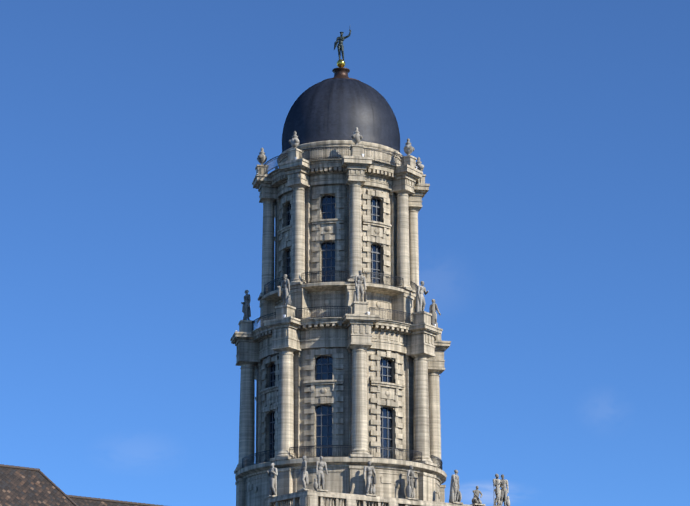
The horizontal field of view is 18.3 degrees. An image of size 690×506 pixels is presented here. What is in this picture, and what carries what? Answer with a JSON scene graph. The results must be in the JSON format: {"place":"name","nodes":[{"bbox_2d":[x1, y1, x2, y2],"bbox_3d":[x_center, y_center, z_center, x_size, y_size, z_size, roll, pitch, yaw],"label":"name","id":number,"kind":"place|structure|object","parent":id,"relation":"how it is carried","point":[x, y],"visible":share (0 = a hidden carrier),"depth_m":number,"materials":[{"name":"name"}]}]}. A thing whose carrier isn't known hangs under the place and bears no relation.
{"place":"outdoors","nodes":[
{"label":"outdoors","id":0,"kind":"place"},
{"bbox_2d":[0,467,139,505],"bbox_3d":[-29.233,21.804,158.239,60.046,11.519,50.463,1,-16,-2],"label":"wing roof tiles","id":1,"kind":"object","parent":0,"point":[19,487],"depth_m":157.45,"materials":[{"name":"brown tile"}]},
{"bbox_2d":[0,464,163,505],"bbox_3d":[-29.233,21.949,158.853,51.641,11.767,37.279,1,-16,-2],"label":"wing roof ridge caps","id":2,"kind":"object","parent":1,"relation":"on","point":[68,497],"visible":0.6,"depth_m":166.07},
{"bbox_2d":[245,147,439,505],"bbox_3d":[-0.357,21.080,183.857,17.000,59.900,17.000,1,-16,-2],"label":"tower walls","id":3,"kind":"structure","parent":0,"point":[334,482],"depth_m":180.20,"materials":[{"name":"beige stone"}]},
{"bbox_2d":[269,195,392,461],"bbox_3d":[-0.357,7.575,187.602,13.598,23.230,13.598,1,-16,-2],"label":"window panes","id":4,"kind":"structure","parent":3,"relation":"in","point":[327,364],"depth_m":182.13,"materials":[{"name":"black glass"}]},
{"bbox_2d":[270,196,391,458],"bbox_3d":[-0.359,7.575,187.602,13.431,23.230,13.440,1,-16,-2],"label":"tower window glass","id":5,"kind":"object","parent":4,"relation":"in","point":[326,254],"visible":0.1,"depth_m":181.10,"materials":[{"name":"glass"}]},
{"bbox_2d":[230,140,450,505],"bbox_3d":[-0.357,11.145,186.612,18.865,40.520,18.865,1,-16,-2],"label":"tower","id":6,"kind":"structure","parent":3,"relation":"attached to","point":[357,324],"depth_m":182.50,"materials":[{"name":"beige stone"}]},
{"bbox_2d":[236,154,435,331],"bbox_3d":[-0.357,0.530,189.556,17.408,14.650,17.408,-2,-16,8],"label":"cornice floodlights","id":7,"kind":"object","parent":6,"relation":"on","point":[367,312],"visible":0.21,"depth_m":183.07,"materials":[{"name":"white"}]},
{"bbox_2d":[242,146,442,469],"bbox_3d":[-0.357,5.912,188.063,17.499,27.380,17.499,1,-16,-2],"label":"tower railings","id":8,"kind":"object","parent":6,"relation":"on","point":[256,458],"visible":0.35,"depth_m":182.02,"materials":[{"name":"grey stone"}]},
{"bbox_2d":[241,127,509,505],"bbox_3d":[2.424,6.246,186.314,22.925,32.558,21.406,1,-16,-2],"label":"statues","id":9,"kind":"object","parent":6,"relation":"on","point":[455,495],"visible":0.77,"depth_m":180.28,"materials":[{"name":"grey stone"}]},
{"bbox_2d":[234,179,446,476],"bbox_3d":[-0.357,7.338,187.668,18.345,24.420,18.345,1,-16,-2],"label":"columns","id":10,"kind":"structure","parent":3,"relation":"attached to","point":[427,429],"depth_m":183.37,"materials":[{"name":"beige stone"}]},
{"bbox_2d":[282,78,399,151],"bbox_3d":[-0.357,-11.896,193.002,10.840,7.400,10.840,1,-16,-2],"label":"dome","id":11,"kind":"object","parent":3,"relation":"on","point":[335,109],"visible":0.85,"depth_m":188.68,"materials":[{"name":"grey metal"}]},
{"bbox_2d":[323,67,358,80],"bbox_3d":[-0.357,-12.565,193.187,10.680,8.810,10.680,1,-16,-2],"label":"pedestal","id":12,"kind":"object","parent":11,"relation":"on","point":[340,72],"visible":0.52,"depth_m":193.60,"materials":[{"name":"orange metal"}]},
{"bbox_2d":[337,59,344,66],"bbox_3d":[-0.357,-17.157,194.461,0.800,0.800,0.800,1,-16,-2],"label":"golden ball","id":13,"kind":"object","parent":12,"relation":"on","point":[340,62],"visible":0.83,"depth_m":194.17,"materials":[{"name":"gold metal"}]},
{"bbox_2d":[334,28,350,59],"bbox_3d":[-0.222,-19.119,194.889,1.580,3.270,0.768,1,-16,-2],"label":"fortuna statue","id":14,"kind":"object","parent":13,"relation":"on","point":[340,46],"visible":1,"depth_m":194.77,"materials":[{"name":"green metal"}]},
{"bbox_2d":[0,0,689,505],"label":"sky","id":15,"kind":"structure","parent":0,"point":[551,138],"materials":[{"name":"blue"}]},
{"bbox_2d":[262,489,484,505],"bbox_3d":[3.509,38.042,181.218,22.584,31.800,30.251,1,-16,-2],"label":"parapet","id":16,"kind":"structure","parent":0,"point":[309,497],"depth_m":173.55,"materials":[{"name":"beige stone"}]}
]}

